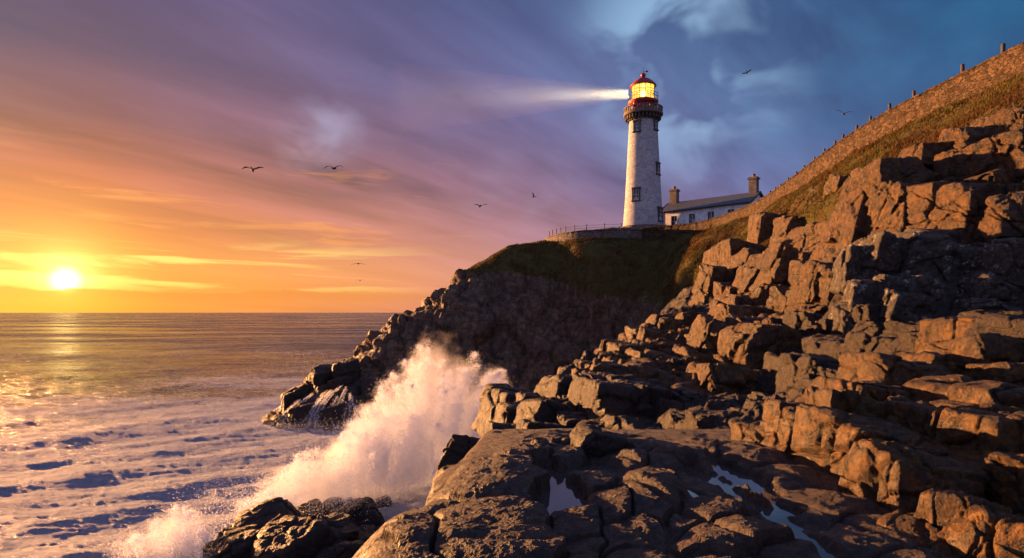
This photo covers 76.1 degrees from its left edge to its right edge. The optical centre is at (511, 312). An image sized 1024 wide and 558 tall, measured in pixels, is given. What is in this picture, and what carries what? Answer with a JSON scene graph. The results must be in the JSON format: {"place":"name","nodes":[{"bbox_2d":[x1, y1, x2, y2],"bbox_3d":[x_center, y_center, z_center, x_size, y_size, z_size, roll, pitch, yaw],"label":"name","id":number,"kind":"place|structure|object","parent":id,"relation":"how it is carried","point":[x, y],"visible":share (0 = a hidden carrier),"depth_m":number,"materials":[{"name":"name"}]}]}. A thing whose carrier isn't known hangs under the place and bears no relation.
{"place":"outdoors","nodes":[
{"label":"outdoors","id":0,"kind":"place"},
{"bbox_2d":[0,313,476,557],"bbox_3d":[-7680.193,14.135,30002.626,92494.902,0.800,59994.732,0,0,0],"label":"sea","id":1,"kind":"structure","parent":0,"point":[102,415],"depth_m":85.47,"materials":[{"name":"liquid"}]},
{"bbox_2d":[103,500,218,557],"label":"wave spray","id":2,"kind":"object","parent":1,"relation":"on","point":[185,526],"visible":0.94,"depth_m":37.20,"materials":[{"name":"white liquid"}]},
{"bbox_2d":[202,497,364,557],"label":"sea rock","id":3,"kind":"object","parent":1,"relation":"in","point":[278,527],"visible":0.98,"depth_m":35.73,"materials":[{"name":"brown stone"}]},
{"bbox_2d":[225,440,392,516],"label":"wave spray","id":4,"kind":"object","parent":1,"relation":"on","point":[295,469],"visible":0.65,"depth_m":46.93,"materials":[{"name":"white liquid"}]},
{"bbox_2d":[279,357,381,430],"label":"sea rock","id":5,"kind":"object","parent":1,"relation":"in","point":[344,373],"visible":0.68,"depth_m":84.11,"materials":[{"name":"brown stone"}]},
{"bbox_2d":[273,386,358,430],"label":"falling water","id":6,"kind":"structure","parent":5,"relation":"on","point":[331,393],"depth_m":81.24,"materials":[{"name":"white liquid"}]},
{"bbox_2d":[323,495,391,525],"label":"sea rock","id":7,"kind":"object","parent":1,"relation":"in","point":[373,515],"visible":0.58,"depth_m":43.12,"materials":[{"name":"brown stone"}]},
{"bbox_2d":[357,525,375,541],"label":"sea rock","id":8,"kind":"object","parent":1,"relation":"in","point":[366,532],"visible":0.22,"depth_m":39.77,"materials":[{"name":"black stone"}]},
{"bbox_2d":[313,339,510,504],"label":"wave spray","id":9,"kind":"object","parent":1,"relation":"on","point":[368,435],"visible":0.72,"depth_m":49.79,"materials":[{"name":"white liquid"}]},
{"bbox_2d":[242,166,263,171],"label":"seagull","id":10,"kind":"object","parent":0,"point":[252,169],"visible":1,"depth_m":46.02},
{"bbox_2d":[66,347,476,557],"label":"spray mist","id":11,"kind":"structure","parent":0,"point":[321,488],"depth_m":47.07,"materials":[{"name":"white liquid"}]},
{"bbox_2d":[261,217,748,428],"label":"headland","id":12,"kind":"structure","parent":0,"point":[530,332],"depth_m":91.84,"materials":[{"name":"brown stone"}]},
{"bbox_2d":[545,229,641,242],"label":"terrace wall","id":13,"kind":"structure","parent":12,"relation":"on","point":[615,233],"depth_m":98.77,"materials":[{"name":"grey stone"}]},
{"bbox_2d":[549,223,621,235],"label":"railing","id":14,"kind":"object","parent":13,"relation":"on","point":[586,225],"visible":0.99,"depth_m":99.81,"materials":[{"name":"grey metal"}]},
{"bbox_2d":[622,71,663,228],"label":"lighthouse","id":15,"kind":"object","parent":12,"relation":"on","point":[642,116],"visible":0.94,"depth_m":107.69,"materials":[{"name":"stone"}]},
{"bbox_2d":[631,187,640,201],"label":"window","id":16,"kind":"structure","parent":15,"relation":"in","point":[635,190],"depth_m":107.47,"materials":[{"name":"glass"}]},
{"bbox_2d":[632,119,640,132],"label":"window","id":17,"kind":"structure","parent":15,"relation":"in","point":[636,123],"depth_m":108.00,"materials":[{"name":"glass"}]},
{"bbox_2d":[653,116,658,130],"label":"window","id":18,"kind":"structure","parent":15,"relation":"in","point":[655,121],"depth_m":108.34,"materials":[{"name":"glass"}]},
{"bbox_2d":[655,161,660,175],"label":"window","id":19,"kind":"structure","parent":15,"relation":"in","point":[657,163],"depth_m":108.02,"materials":[{"name":"glass"}]},
{"bbox_2d":[657,206,663,221],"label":"window","id":20,"kind":"structure","parent":15,"relation":"in","point":[660,209],"depth_m":107.76,"materials":[{"name":"glass"}]},
{"bbox_2d":[663,174,763,224],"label":"cottage","id":21,"kind":"structure","parent":12,"relation":"on","point":[675,211],"depth_m":106.70,"materials":[{"name":"paint"}]},
{"bbox_2d":[671,216,676,224],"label":"window","id":22,"kind":"structure","parent":21,"relation":"in","point":[673,218],"depth_m":110.34,"materials":[{"name":"glass"}]},
{"bbox_2d":[689,214,694,222],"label":"window","id":23,"kind":"structure","parent":21,"relation":"in","point":[691,216],"depth_m":108.00,"materials":[{"name":"glass"}]},
{"bbox_2d":[708,211,713,218],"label":"window","id":24,"kind":"structure","parent":21,"relation":"in","point":[709,213],"depth_m":105.73,"materials":[{"name":"glass"}]},
{"bbox_2d":[462,73,1023,306],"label":"grass","id":25,"kind":"structure","parent":12,"relation":"on","point":[985,103],"depth_m":64.91,"materials":[{"name":"green plant"}]},
{"bbox_2d":[0,0,1023,312],"label":"sky","id":26,"kind":"structure","parent":0,"point":[129,129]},
{"bbox_2d":[511,73,1023,428],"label":"hillside","id":27,"kind":"structure","parent":0,"point":[680,303],"depth_m":33.55,"materials":[{"name":"brown stone"}]},
{"bbox_2d":[437,374,604,469],"bbox_3d":[1.187,6.686,31.610,7.550,9.498,43.193,0,0,9],"label":"rock outcrop","id":28,"kind":"object","parent":27,"relation":"on","point":[502,406],"visible":0.41,"depth_m":24.60,"materials":[{"name":"brown stone"}]},
{"bbox_2d":[557,311,709,396],"bbox_3d":[6.747,3.410,34.532,9.446,6.943,18.612,0,0,0],"label":"rock outcrop","id":29,"kind":"object","parent":27,"relation":"on","point":[641,347],"visible":0.45,"depth_m":32.39,"materials":[{"name":"brown stone"}]},
{"bbox_2d":[568,372,743,457],"bbox_3d":[6.187,9.741,41.464,13.016,16.058,64.937,0,0,10],"label":"rock outcrop","id":30,"kind":"object","parent":27,"relation":"on","point":[626,401],"visible":0.38,"depth_m":21.45,"materials":[{"name":"brown stone"}]},
{"bbox_2d":[352,428,960,557],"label":"rock ledge","id":31,"kind":"object","parent":27,"relation":"on","point":[489,488],"visible":0.81,"depth_m":6.65,"materials":[{"name":"brown stone"}]},
{"bbox_2d":[432,464,454,484],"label":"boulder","id":32,"kind":"object","parent":31,"relation":"on","point":[440,471],"visible":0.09,"depth_m":9.74,"materials":[{"name":"brown stone"}]},
{"bbox_2d":[534,466,587,515],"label":"rain pool","id":33,"kind":"structure","parent":31,"relation":"on","point":[561,494],"depth_m":7.61,"materials":[{"name":"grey liquid"}]},
{"bbox_2d":[730,418,762,442],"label":"boulder","id":34,"kind":"object","parent":31,"relation":"on","point":[743,430],"visible":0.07,"depth_m":10.45,"materials":[{"name":"brown stone"}]},
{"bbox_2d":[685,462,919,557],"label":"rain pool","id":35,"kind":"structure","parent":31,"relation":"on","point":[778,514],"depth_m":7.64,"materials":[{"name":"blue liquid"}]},
{"bbox_2d":[671,361,763,398],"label":"rock outcrop","id":36,"kind":"object","parent":27,"relation":"on","point":[705,380],"visible":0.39,"depth_m":24.95,"materials":[{"name":"brown stone"}]},
{"bbox_2d":[687,241,801,353],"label":"rock outcrop","id":37,"kind":"object","parent":27,"relation":"on","point":[751,269],"visible":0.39,"depth_m":40.14,"materials":[{"name":"brown stone"}]},
{"bbox_2d":[708,315,802,369],"bbox_3d":[11.092,2.625,30.326,4.290,5.054,5.903,0,0,0],"label":"rock outcrop","id":38,"kind":"object","parent":27,"relation":"on","point":[747,342],"visible":0.43,"depth_m":27.89,"materials":[{"name":"brown stone"}]},
{"bbox_2d":[716,391,801,428],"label":"rock outcrop","id":39,"kind":"object","parent":27,"relation":"on","point":[755,399],"visible":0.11,"depth_m":18.48,"materials":[{"name":"brown stone"}]},
{"bbox_2d":[709,251,838,324],"bbox_3d":[15.920,-0.704,38.500,8.531,7.092,15.872,0,0,21],"label":"rock outcrop","id":40,"kind":"object","parent":27,"relation":"on","point":[771,299],"visible":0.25,"depth_m":38.58,"materials":[{"name":"brown stone"}]},
{"bbox_2d":[703,174,845,268],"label":"rock outcrop","id":41,"kind":"object","parent":27,"relation":"on","point":[790,231],"visible":0.23,"depth_m":49.64,"materials":[{"name":"brown stone"}]},
{"bbox_2d":[784,260,834,313],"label":"rock outcrop","id":42,"kind":"object","parent":27,"relation":"on","point":[809,282],"visible":0.26,"depth_m":31.59,"materials":[{"name":"brown stone"}]},
{"bbox_2d":[640,42,1023,238],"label":"stone wall","id":43,"kind":"structure","parent":27,"relation":"on","point":[991,71],"depth_m":49.76,"materials":[{"name":"stone"}]},
{"bbox_2d":[960,64,964,71],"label":"fence post","id":44,"kind":"object","parent":43,"relation":"on","point":[962,67],"visible":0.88,"depth_m":42.94,"materials":[{"name":"brown wood"}]},
{"bbox_2d":[1001,43,1005,52],"bbox_3d":[29.750,-15.779,39.660,0.257,1.004,0.272,0,0,0],"label":"fence post","id":45,"kind":"object","parent":43,"relation":"on","point":[1003,47],"visible":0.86,"depth_m":39.55,"materials":[{"name":"brown wood"}]},
{"bbox_2d":[791,319,896,378],"bbox_3d":[12.383,2.380,25.536,5.400,4.260,10.165,0,0,14],"label":"rock outcrop","id":46,"kind":"object","parent":27,"relation":"on","point":[807,364],"visible":0.22,"depth_m":22.08,"materials":[{"name":"brown stone"}]},
{"bbox_2d":[820,171,942,243],"bbox_3d":[19.449,-5.328,33.696,4.913,4.385,5.990,0,0,-13],"label":"rock outcrop","id":47,"kind":"object","parent":27,"relation":"on","point":[852,207],"visible":0.51,"depth_m":32.36,"materials":[{"name":"brown stone"}]},
{"bbox_2d":[755,374,1023,557],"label":"rock outcrop","id":48,"kind":"object","parent":27,"relation":"on","point":[936,463],"visible":0.91,"depth_m":7.70,"materials":[{"name":"brown stone"}]},
{"bbox_2d":[756,302,1023,401],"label":"rock outcrop","id":49,"kind":"object","parent":27,"relation":"on","point":[781,371],"visible":0.23,"depth_m":23.28,"materials":[{"name":"brown stone"}]},
{"bbox_2d":[828,227,962,335],"bbox_3d":[16.349,-0.399,26.826,6.757,6.702,5.963,0,0,0],"label":"rock outcrop","id":50,"kind":"object","parent":27,"relation":"on","point":[910,274],"visible":0.55,"depth_m":26.20,"materials":[{"name":"stone"}]},
{"bbox_2d":[794,316,1023,403],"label":"rock outcrop","id":51,"kind":"object","parent":27,"relation":"on","point":[944,346],"visible":0.42,"depth_m":12.66,"materials":[{"name":"brown stone"}]},
{"bbox_2d":[814,106,1023,259],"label":"rock outcrop","id":52,"kind":"object","parent":27,"relation":"on","point":[872,176],"visible":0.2,"depth_m":32.44,"materials":[{"name":"brown stone"}]},
{"bbox_2d":[897,114,1023,184],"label":"rock outcrop","id":53,"kind":"object","parent":27,"relation":"on","point":[975,136],"visible":0.46,"depth_m":31.79,"materials":[{"name":"brown stone"}]},
{"bbox_2d":[903,181,1023,244],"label":"rock outcrop","id":54,"kind":"object","parent":27,"relation":"on","point":[971,213],"visible":0.56,"depth_m":27.74,"materials":[{"name":"brown stone"}]},
{"bbox_2d":[952,237,1023,311],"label":"rock outcrop","id":55,"kind":"object","parent":27,"relation":"on","point":[990,278],"visible":0.55,"depth_m":24.27,"materials":[{"name":"stone"}]}
]}

